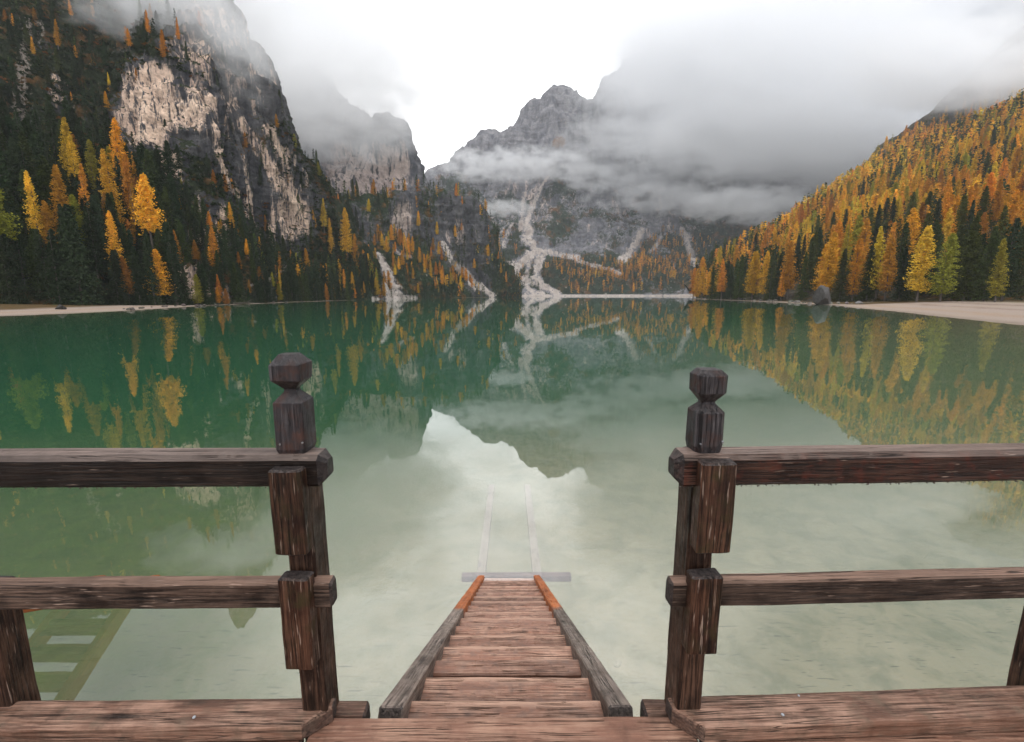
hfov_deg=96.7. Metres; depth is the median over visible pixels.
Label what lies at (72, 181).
spruce tree
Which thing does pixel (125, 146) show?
spruce tree
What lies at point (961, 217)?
spruce tree
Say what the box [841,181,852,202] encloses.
larch tree
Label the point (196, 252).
larch tree
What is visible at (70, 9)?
larch tree
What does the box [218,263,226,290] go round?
spruce tree
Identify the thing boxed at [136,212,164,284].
spruce tree
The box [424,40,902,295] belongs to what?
mountain wall
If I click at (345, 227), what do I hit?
larch tree
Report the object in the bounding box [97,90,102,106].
spruce tree
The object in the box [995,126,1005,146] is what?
larch tree
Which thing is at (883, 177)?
larch tree
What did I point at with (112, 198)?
spruce tree
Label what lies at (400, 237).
larch tree
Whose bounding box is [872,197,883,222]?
larch tree
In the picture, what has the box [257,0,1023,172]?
sky
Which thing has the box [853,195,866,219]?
larch tree
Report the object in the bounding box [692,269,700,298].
larch tree
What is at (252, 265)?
spruce tree
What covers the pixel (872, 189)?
larch tree
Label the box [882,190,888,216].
larch tree
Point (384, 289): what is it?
larch tree
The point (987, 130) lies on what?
larch tree
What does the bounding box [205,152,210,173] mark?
spruce tree
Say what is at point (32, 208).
larch tree
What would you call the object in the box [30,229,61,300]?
spruce tree
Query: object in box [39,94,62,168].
spruce tree
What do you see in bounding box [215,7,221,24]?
spruce tree
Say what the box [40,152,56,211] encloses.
spruce tree
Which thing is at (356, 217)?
spruce tree
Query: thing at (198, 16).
larch tree
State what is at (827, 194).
larch tree
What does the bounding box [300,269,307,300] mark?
spruce tree
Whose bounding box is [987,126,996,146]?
spruce tree
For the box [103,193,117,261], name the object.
spruce tree
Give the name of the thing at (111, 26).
spruce tree
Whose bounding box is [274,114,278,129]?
larch tree
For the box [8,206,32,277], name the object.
spruce tree
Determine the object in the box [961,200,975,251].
spruce tree
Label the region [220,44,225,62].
spruce tree
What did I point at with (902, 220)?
larch tree
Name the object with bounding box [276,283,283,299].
larch tree
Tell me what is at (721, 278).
larch tree
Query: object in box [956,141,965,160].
larch tree
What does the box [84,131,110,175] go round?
spruce tree
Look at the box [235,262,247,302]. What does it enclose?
spruce tree
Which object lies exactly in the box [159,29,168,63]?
larch tree
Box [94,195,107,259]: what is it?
spruce tree
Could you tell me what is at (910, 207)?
spruce tree
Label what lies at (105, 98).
larch tree
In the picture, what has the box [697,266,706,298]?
larch tree
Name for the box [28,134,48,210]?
spruce tree
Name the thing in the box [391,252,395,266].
larch tree
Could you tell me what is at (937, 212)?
spruce tree
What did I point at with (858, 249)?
larch tree
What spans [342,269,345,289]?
larch tree
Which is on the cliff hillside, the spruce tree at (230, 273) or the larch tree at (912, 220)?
the spruce tree at (230, 273)
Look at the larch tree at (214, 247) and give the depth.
184.74 m
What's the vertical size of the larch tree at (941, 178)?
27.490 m
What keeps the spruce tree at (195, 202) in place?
on the cliff hillside
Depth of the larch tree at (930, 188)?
284.80 m
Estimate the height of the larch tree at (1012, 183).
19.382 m
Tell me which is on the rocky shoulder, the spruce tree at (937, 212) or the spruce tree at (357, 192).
the spruce tree at (357, 192)
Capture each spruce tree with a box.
[0,151,27,232]
[0,179,25,245]
[0,233,38,303]
[0,236,25,303]
[4,186,25,232]
[5,19,17,45]
[5,137,26,232]
[8,55,19,83]
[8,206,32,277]
[13,16,21,37]
[13,83,22,107]
[13,148,45,223]
[13,212,30,264]
[15,169,54,240]
[16,45,22,61]
[17,131,48,219]
[22,228,51,292]
[23,24,30,46]
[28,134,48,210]
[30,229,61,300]
[31,23,39,44]
[35,155,62,242]
[36,0,45,18]
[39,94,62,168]
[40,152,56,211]
[41,228,77,304]
[44,63,53,85]
[46,153,52,169]
[49,1,56,20]
[53,205,109,305]
[54,119,77,176]
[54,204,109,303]
[56,178,67,209]
[56,203,71,289]
[58,67,69,93]
[59,171,70,203]
[60,96,72,134]
[60,168,72,200]
[67,108,89,171]
[68,24,75,46]
[69,173,74,193]
[70,51,80,75]
[72,174,82,218]
[73,121,88,172]
[76,8,85,30]
[79,198,89,250]
[80,195,110,276]
[81,206,109,278]
[83,172,93,199]
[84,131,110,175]
[86,30,97,50]
[94,174,103,195]
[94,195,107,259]
[95,13,102,31]
[95,191,108,231]
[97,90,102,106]
[99,110,125,190]
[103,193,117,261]
[104,250,132,304]
[108,14,115,34]
[108,219,138,281]
[108,250,125,295]
[110,192,118,218]
[111,74,118,94]
[111,249,134,304]
[112,155,127,193]
[112,219,132,279]
[114,190,135,246]
[118,188,132,224]
[120,224,142,276]
[121,142,138,190]
[121,201,131,234]
[125,229,143,283]
[128,187,143,245]
[130,254,148,304]
[132,146,140,184]
[134,220,143,269]
[136,143,154,184]
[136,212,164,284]
[137,0,143,20]
[138,219,164,279]
[139,21,148,45]
[139,149,172,226]
[140,228,167,302]
[142,235,166,304]
[144,171,162,215]
[150,152,164,205]
[151,151,163,197]
[152,228,179,297]
[153,148,165,182]
[153,208,168,277]
[154,10,160,32]
[157,198,167,223]
[159,221,193,298]
[160,186,173,229]
[161,181,189,253]
[162,140,184,211]
[164,173,188,246]
[164,228,190,305]
[165,0,172,20]
[174,143,184,169]
[176,220,192,265]
[179,265,192,304]
[184,41,189,60]
[187,208,203,248]
[188,229,199,262]
[193,195,205,230]
[195,262,209,304]
[199,198,213,230]
[199,220,205,249]
[199,263,216,304]
[200,250,215,287]
[204,232,211,261]
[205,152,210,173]
[209,276,218,303]
[211,250,224,285]
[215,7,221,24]
[216,234,229,274]
[217,175,226,198]
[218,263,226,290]
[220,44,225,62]
[220,225,234,268]
[227,262,243,301]
[230,262,244,303]
[231,229,245,269]
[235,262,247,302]
[238,198,250,237]
[238,214,246,249]
[241,220,248,252]
[246,288,250,303]
[249,237,259,265]
[249,251,260,288]
[253,273,263,302]
[255,281,263,302]
[257,165,263,184]
[258,233,267,266]
[264,269,274,302]
[265,223,273,250]
[266,246,278,284]
[269,129,274,148]
[280,235,287,265]
[281,282,286,301]
[284,272,292,301]
[287,261,298,296]
[292,272,303,301]
[296,193,302,211]
[299,173,304,187]
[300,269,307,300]
[314,150,318,164]
[318,279,323,300]
[320,268,330,298]
[326,267,337,300]
[329,271,337,298]
[336,278,344,299]
[344,281,349,299]
[345,191,351,206]
[350,179,356,199]
[354,180,360,200]
[355,206,359,228]
[355,277,361,299]
[360,259,369,288]
[361,222,366,239]
[361,275,366,295]
[365,253,373,282]
[369,271,374,290]
[375,191,381,209]
[412,250,418,266]
[706,266,717,299]
[714,263,722,298]
[717,260,730,299]
[721,264,735,299]
[729,254,748,299]
[733,257,745,299]
[742,259,747,292]
[745,262,760,299]
[750,233,758,260]
[762,250,775,300]
[769,254,785,299]
[788,243,801,281]
[793,251,810,299]
[796,235,800,269]
[797,231,820,286]
[798,234,806,276]
[799,237,817,290]
[813,215,820,233]
[814,227,823,275]
[824,212,836,244]
[830,248,853,301]
[842,209,848,230]
[843,245,854,287]
[854,245,880,300]
[856,182,864,205]
[866,207,875,251]
[868,221,879,249]
[873,204,881,229]
[881,198,890,230]
[884,197,897,242]
[885,246,912,301]
[891,222,911,283]
[892,252,920,301]
[904,191,918,222]
[906,202,915,222]
[909,248,924,295]
[911,219,941,295]
[912,213,937,271]
[915,224,944,295]
[925,191,935,226]
[931,197,943,256]
[936,225,966,300]
[942,215,984,301]
[951,176,956,194]
[953,195,969,247]
[958,233,987,300]
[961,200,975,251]
[962,226,1000,301]
[976,186,992,244]
[980,217,1023,300]
[981,152,991,184]
[984,199,994,228]
[985,205,1011,269]
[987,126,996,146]
[992,226,1023,292]
[1007,138,1016,168]
[1008,264,1023,298]
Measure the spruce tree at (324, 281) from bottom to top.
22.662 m
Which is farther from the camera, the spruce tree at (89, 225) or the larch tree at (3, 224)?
the spruce tree at (89, 225)
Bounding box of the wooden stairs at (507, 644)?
[378,484,632,717]
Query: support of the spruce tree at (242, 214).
on the cliff hillside
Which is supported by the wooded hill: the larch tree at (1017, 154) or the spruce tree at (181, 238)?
the larch tree at (1017, 154)
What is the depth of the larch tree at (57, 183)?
141.01 m
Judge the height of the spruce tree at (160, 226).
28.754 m
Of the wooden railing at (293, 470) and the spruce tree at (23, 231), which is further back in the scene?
the spruce tree at (23, 231)
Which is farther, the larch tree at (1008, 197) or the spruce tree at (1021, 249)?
the larch tree at (1008, 197)
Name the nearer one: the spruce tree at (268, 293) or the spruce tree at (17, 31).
the spruce tree at (268, 293)
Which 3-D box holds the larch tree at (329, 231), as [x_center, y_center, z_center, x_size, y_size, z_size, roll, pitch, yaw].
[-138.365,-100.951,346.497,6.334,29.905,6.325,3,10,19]
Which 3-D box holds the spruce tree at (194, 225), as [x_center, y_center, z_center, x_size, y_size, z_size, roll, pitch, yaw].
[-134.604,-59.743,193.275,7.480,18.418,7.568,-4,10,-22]
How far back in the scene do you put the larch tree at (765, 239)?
430.02 m
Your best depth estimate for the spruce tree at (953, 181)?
287.71 m
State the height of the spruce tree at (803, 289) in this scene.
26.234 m
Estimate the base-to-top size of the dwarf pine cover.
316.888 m
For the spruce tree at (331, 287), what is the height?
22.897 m
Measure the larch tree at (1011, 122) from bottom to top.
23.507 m
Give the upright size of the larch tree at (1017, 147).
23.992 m
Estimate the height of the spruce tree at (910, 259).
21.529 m
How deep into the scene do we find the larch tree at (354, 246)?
366.82 m
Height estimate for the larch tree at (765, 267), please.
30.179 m
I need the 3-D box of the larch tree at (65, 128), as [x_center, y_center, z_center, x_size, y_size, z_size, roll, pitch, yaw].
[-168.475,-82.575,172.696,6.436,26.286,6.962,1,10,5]
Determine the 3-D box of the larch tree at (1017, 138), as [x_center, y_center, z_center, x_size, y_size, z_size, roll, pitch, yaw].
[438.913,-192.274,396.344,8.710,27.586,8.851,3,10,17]
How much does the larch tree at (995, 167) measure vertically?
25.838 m
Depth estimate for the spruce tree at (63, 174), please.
164.36 m
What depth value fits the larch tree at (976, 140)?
468.18 m
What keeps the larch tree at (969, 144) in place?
on the wooded hill
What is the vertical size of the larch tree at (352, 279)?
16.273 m
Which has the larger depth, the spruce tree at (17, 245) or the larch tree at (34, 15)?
the larch tree at (34, 15)
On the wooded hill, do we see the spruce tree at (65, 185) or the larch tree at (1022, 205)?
the larch tree at (1022, 205)
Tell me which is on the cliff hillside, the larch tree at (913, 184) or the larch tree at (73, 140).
the larch tree at (73, 140)
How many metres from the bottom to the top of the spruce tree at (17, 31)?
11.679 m
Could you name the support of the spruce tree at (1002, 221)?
on the wooded hill
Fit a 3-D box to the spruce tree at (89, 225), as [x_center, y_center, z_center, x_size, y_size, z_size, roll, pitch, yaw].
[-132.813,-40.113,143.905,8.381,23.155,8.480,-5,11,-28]
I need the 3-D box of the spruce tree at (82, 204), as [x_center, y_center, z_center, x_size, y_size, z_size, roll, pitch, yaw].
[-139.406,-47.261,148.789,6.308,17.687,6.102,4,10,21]
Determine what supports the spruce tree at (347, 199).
on the cliff hillside
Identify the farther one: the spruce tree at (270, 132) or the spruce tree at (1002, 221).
the spruce tree at (270, 132)
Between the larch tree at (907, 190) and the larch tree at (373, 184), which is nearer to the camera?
the larch tree at (907, 190)
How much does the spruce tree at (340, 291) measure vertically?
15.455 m
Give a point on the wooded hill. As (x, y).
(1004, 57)
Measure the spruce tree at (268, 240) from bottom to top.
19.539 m
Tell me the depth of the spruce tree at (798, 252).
277.40 m
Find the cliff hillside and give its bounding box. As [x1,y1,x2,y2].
[0,0,383,304]
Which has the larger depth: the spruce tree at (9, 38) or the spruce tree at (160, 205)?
the spruce tree at (9, 38)
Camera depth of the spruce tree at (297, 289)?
245.56 m
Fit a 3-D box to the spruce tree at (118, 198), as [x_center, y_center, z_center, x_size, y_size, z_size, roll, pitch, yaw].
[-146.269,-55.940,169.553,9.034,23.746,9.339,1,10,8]
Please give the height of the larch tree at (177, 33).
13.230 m
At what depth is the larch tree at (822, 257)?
216.69 m
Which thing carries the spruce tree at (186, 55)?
on the cliff hillside
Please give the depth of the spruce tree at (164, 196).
182.95 m
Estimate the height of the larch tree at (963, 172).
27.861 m
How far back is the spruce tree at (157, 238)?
157.22 m
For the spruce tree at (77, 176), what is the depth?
152.63 m
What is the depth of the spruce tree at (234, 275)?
185.42 m
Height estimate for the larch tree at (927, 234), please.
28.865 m
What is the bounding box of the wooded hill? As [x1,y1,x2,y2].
[683,25,1023,301]
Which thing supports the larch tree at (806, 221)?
on the wooded hill
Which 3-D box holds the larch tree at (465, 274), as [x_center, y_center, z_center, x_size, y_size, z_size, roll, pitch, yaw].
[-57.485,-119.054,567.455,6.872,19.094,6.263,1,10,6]
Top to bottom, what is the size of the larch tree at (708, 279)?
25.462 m
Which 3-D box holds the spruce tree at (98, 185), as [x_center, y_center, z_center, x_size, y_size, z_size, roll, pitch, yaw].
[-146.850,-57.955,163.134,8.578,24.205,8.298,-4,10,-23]
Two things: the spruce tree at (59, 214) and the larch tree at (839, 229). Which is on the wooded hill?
the larch tree at (839, 229)
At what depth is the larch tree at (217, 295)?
172.68 m
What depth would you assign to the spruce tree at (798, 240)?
305.66 m
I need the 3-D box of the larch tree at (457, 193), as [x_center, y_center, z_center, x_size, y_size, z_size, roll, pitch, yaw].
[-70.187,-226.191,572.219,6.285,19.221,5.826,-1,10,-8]
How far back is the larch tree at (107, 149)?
183.15 m
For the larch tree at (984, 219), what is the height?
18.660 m
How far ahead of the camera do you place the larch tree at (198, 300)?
164.07 m
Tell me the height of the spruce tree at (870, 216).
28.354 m
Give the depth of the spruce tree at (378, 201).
477.27 m
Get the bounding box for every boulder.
[55,304,66,308]
[812,285,830,304]
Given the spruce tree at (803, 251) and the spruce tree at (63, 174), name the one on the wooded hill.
the spruce tree at (803, 251)
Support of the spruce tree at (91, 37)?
on the cliff hillside
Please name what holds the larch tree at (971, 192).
on the wooded hill
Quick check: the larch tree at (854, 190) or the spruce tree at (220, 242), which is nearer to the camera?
the spruce tree at (220, 242)
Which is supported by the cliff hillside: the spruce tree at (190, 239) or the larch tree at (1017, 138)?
the spruce tree at (190, 239)
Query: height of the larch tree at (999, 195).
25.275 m
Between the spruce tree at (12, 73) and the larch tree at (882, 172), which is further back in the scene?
the larch tree at (882, 172)
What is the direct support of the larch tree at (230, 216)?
on the cliff hillside
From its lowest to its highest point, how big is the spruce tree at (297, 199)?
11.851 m
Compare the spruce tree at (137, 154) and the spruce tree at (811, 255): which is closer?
the spruce tree at (137, 154)
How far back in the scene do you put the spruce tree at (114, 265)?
144.00 m
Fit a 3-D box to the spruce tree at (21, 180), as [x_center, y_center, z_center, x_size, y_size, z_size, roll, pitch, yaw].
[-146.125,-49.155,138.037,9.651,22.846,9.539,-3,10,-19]
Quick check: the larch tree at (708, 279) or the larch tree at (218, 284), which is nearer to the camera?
the larch tree at (218, 284)
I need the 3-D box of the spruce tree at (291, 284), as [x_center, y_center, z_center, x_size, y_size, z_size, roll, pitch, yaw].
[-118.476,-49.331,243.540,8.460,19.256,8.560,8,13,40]
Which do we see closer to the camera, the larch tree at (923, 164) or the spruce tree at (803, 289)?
the spruce tree at (803, 289)
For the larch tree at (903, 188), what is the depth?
336.62 m
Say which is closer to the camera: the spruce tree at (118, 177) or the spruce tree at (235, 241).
the spruce tree at (118, 177)
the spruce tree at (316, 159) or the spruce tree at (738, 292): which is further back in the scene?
the spruce tree at (316, 159)
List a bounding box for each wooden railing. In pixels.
[0,352,338,741]
[664,367,1023,741]
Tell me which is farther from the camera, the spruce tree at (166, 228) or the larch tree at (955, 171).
the larch tree at (955, 171)
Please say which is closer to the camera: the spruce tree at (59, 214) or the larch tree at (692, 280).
the spruce tree at (59, 214)
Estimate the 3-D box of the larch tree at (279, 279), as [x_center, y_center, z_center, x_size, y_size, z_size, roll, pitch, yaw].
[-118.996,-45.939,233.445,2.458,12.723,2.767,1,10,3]
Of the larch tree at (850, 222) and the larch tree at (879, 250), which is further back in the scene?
the larch tree at (850, 222)
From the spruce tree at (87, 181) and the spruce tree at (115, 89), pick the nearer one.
the spruce tree at (87, 181)
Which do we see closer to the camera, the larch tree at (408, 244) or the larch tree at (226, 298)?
the larch tree at (226, 298)
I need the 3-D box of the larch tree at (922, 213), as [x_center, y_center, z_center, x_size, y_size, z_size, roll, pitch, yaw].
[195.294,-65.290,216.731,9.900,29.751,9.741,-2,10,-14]
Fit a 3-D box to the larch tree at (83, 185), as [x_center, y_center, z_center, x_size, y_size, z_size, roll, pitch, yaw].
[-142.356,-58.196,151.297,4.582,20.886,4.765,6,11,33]
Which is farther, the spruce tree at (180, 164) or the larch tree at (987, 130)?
the larch tree at (987, 130)
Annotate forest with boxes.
[0,0,1023,302]
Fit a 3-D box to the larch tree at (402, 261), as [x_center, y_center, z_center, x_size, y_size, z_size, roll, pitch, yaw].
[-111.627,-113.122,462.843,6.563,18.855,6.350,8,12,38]
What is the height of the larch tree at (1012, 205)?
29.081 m
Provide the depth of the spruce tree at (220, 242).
187.39 m
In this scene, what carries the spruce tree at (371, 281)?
on the cliff hillside
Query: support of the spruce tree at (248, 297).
on the cliff hillside
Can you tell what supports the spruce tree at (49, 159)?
on the cliff hillside
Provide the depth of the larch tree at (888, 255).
189.77 m
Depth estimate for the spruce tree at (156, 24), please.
253.50 m
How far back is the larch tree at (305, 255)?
305.86 m
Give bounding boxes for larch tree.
[0,189,25,262]
[2,9,7,20]
[22,170,46,235]
[29,37,35,54]
[31,8,38,25]
[38,200,57,244]
[48,164,70,227]
[53,19,61,49]
[58,117,78,179]
[65,134,81,177]
[67,0,73,19]
[67,194,86,246]
[71,134,80,161]
[77,163,89,220]
[83,140,99,193]
[90,0,94,22]
[97,148,127,222]
[100,192,108,235]
[103,91,109,107]
[104,210,128,269]
[105,146,118,188]
[108,117,132,181]
[119,153,135,212]
[119,256,134,302]
[126,28,131,48]
[128,183,142,255]
[130,172,165,257]
[131,161,138,186]
[143,249,176,304]
[144,10,150,34]
[147,3,153,22]
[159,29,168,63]
[173,230,180,258]
[175,17,180,43]
[191,240,200,261]
[191,274,203,304]
[196,11,202,25]
[206,211,212,231]
[208,227,221,266]
[211,169,216,186]
[215,287,221,302]
[216,274,222,299]
[223,174,228,191]
[223,288,230,303]
[227,202,234,227]
[236,252,242,265]
[242,132,247,146]
[244,239,248,254]
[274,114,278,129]
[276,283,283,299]
[278,269,281,289]
[304,248,310,264]
[317,162,321,177]
[319,198,327,232]
[325,285,329,299]
[327,218,333,253]
[339,208,354,255]
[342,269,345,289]
[351,234,358,260]
[351,271,354,293]
[371,179,376,194]
[374,276,380,297]
[375,224,379,240]
[381,278,385,298]
[385,236,389,251]
[386,271,392,288]
[389,225,394,240]
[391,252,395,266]
[397,256,400,270]
[398,229,403,246]
[400,250,404,268]
[405,237,410,251]
[416,213,420,227]
[417,247,420,264]
[434,262,437,275]
[451,266,455,279]
[454,184,458,197]
[464,268,468,279]
[689,268,696,297]
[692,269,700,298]
[697,257,707,281]
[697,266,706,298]
[703,272,711,294]
[716,246,722,266]
[717,259,727,299]
[731,245,739,265]
[742,251,762,300]
[758,251,770,300]
[760,230,767,253]
[767,227,776,246]
[772,235,781,259]
[777,270,786,300]
[779,241,798,299]
[793,221,801,246]
[797,204,803,225]
[797,210,804,232]
[802,217,809,241]
[804,199,809,218]
[812,244,830,290]
[814,231,842,288]
[822,207,829,235]
[823,187,829,206]
[826,207,833,234]
[826,225,834,243]
[828,194,833,214]
[831,221,844,278]
[836,218,853,272]
[837,225,850,271]
[838,185,847,206]
[839,198,845,221]
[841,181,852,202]
[842,238,866,300]
[843,206,853,224]
[846,215,868,264]
[847,218,871,275]
[848,250,864,293]
[849,182,858,208]
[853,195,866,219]
[867,226,887,298]
[869,181,874,205]
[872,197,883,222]
[873,169,879,192]
[874,235,897,300]
[875,168,885,192]
[876,173,886,198]
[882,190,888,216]
[882,225,896,266]
[882,246,896,278]
[889,182,899,211]
[894,195,904,223]
[895,215,903,247]
[896,207,920,267]
[898,186,907,211]
[902,148,908,165]
[903,225,937,301]
[904,186,910,214]
[906,163,911,184]
[908,176,917,202]
[910,236,923,278]
[911,202,930,252]
[915,170,921,189]
[915,188,919,210]
[916,159,925,182]
[916,193,927,218]
[919,178,931,203]
[919,185,934,215]
[926,233,962,301]
[933,170,946,193]
[934,189,947,223]
[939,208,955,263]
[940,187,956,235]
[941,179,953,202]
[951,168,958,181]
[951,194,961,242]
[955,179,962,204]
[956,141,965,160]
[957,165,967,193]
[958,152,969,172]
[962,138,972,154]
[962,169,971,191]
[966,186,979,219]
[967,195,975,224]
[970,157,977,178]
[973,133,978,156]
[973,182,979,211]
[975,172,997,216]
[978,126,984,146]
[979,212,989,242]
[981,126,990,148]
[985,145,996,171]
[987,179,1005,223]
[987,238,1011,301]
[992,161,998,185]
[994,194,1010,228]
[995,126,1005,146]
[997,158,1008,184]
[998,189,1023,243]
[1005,178,1016,201]
[1006,148,1023,178]
[1006,172,1011,193]
[1007,127,1014,148]
[1008,146,1018,172]
[1009,115,1014,135]
[1011,133,1019,147]
[1011,173,1023,200]
[1012,192,1023,226]
[1014,165,1023,190]
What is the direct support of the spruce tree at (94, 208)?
on the cliff hillside
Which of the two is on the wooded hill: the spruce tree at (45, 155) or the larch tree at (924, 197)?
the larch tree at (924, 197)
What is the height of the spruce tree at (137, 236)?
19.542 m
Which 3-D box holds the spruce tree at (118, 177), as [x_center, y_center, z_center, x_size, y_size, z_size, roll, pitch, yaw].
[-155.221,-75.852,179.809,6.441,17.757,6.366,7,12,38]
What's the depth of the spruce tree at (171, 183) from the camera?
185.30 m
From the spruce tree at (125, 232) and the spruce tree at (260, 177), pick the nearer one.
the spruce tree at (125, 232)
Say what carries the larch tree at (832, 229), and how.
on the wooded hill
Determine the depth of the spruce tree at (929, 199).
252.29 m
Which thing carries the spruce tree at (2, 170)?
on the cliff hillside
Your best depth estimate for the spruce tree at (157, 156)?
190.28 m
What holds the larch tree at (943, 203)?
on the wooded hill
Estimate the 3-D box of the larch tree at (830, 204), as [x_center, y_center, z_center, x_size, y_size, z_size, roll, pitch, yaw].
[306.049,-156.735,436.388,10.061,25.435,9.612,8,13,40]
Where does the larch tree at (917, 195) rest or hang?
on the wooded hill
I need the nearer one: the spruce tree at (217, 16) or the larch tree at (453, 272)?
the spruce tree at (217, 16)
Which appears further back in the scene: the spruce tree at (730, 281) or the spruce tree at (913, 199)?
the spruce tree at (730, 281)
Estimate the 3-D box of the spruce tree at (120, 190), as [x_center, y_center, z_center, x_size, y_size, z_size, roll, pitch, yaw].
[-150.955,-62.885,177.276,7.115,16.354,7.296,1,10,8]
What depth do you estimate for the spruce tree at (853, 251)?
217.32 m
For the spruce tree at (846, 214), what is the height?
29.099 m
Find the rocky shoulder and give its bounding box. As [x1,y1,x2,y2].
[330,186,521,299]
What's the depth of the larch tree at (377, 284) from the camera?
376.26 m
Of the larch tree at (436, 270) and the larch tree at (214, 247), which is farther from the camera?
the larch tree at (436, 270)
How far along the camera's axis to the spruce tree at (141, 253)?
160.78 m
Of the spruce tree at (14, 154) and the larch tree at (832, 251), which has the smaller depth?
the spruce tree at (14, 154)
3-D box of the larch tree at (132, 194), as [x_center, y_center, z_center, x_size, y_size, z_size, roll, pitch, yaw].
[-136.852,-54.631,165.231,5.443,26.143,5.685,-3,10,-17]
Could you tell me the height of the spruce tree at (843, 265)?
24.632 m
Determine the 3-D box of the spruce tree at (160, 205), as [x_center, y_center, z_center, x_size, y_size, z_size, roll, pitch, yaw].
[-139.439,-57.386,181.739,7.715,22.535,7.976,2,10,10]
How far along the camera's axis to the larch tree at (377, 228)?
458.05 m
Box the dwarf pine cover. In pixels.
[0,0,378,278]
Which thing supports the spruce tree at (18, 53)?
on the cliff hillside
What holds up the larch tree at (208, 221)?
on the cliff hillside
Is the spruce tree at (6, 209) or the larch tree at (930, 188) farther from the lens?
the larch tree at (930, 188)
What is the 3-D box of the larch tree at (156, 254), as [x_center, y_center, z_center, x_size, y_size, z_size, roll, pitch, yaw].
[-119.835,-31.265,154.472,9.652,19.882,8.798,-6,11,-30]
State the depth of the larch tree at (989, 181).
234.11 m
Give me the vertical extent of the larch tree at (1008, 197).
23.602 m
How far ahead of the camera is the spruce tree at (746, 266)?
317.46 m
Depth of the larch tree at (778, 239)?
379.12 m
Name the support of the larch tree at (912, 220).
on the wooded hill
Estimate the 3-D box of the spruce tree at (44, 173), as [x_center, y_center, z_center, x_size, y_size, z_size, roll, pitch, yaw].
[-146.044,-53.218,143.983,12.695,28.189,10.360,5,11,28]
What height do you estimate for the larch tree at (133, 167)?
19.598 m
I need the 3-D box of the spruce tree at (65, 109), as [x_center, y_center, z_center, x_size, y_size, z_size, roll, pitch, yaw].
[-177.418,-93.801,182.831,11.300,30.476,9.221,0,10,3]
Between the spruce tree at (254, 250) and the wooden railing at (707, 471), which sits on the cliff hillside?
the spruce tree at (254, 250)
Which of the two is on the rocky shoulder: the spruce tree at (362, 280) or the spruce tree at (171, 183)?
the spruce tree at (362, 280)
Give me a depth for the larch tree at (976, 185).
259.20 m
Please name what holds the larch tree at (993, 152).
on the wooded hill
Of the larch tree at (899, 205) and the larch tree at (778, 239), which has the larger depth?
the larch tree at (778, 239)
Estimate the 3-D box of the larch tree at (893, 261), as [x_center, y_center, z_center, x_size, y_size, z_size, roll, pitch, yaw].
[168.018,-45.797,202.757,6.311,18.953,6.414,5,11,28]
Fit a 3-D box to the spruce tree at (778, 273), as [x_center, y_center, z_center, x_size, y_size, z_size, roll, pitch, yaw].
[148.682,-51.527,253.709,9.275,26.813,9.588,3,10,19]
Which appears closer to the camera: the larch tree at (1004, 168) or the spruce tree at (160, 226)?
the spruce tree at (160, 226)
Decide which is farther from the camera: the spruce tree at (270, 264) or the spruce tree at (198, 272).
the spruce tree at (270, 264)
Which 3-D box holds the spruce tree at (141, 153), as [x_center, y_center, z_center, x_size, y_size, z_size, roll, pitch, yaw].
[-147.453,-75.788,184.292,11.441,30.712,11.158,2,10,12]
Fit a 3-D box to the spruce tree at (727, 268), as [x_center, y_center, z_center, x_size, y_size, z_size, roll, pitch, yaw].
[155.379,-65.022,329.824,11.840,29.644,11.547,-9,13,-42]
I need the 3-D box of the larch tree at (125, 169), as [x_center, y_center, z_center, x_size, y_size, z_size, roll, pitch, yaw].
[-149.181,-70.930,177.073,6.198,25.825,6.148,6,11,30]
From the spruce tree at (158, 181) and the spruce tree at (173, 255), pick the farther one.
the spruce tree at (158, 181)
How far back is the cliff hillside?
259.29 m
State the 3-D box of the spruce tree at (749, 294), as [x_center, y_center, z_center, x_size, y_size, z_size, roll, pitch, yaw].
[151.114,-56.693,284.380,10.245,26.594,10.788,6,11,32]
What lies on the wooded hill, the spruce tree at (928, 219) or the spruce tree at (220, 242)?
the spruce tree at (928, 219)
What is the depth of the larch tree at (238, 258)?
201.28 m
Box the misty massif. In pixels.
[234,0,431,196]
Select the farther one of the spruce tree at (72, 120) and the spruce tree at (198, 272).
the spruce tree at (72, 120)
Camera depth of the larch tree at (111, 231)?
145.62 m
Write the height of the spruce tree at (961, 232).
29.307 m

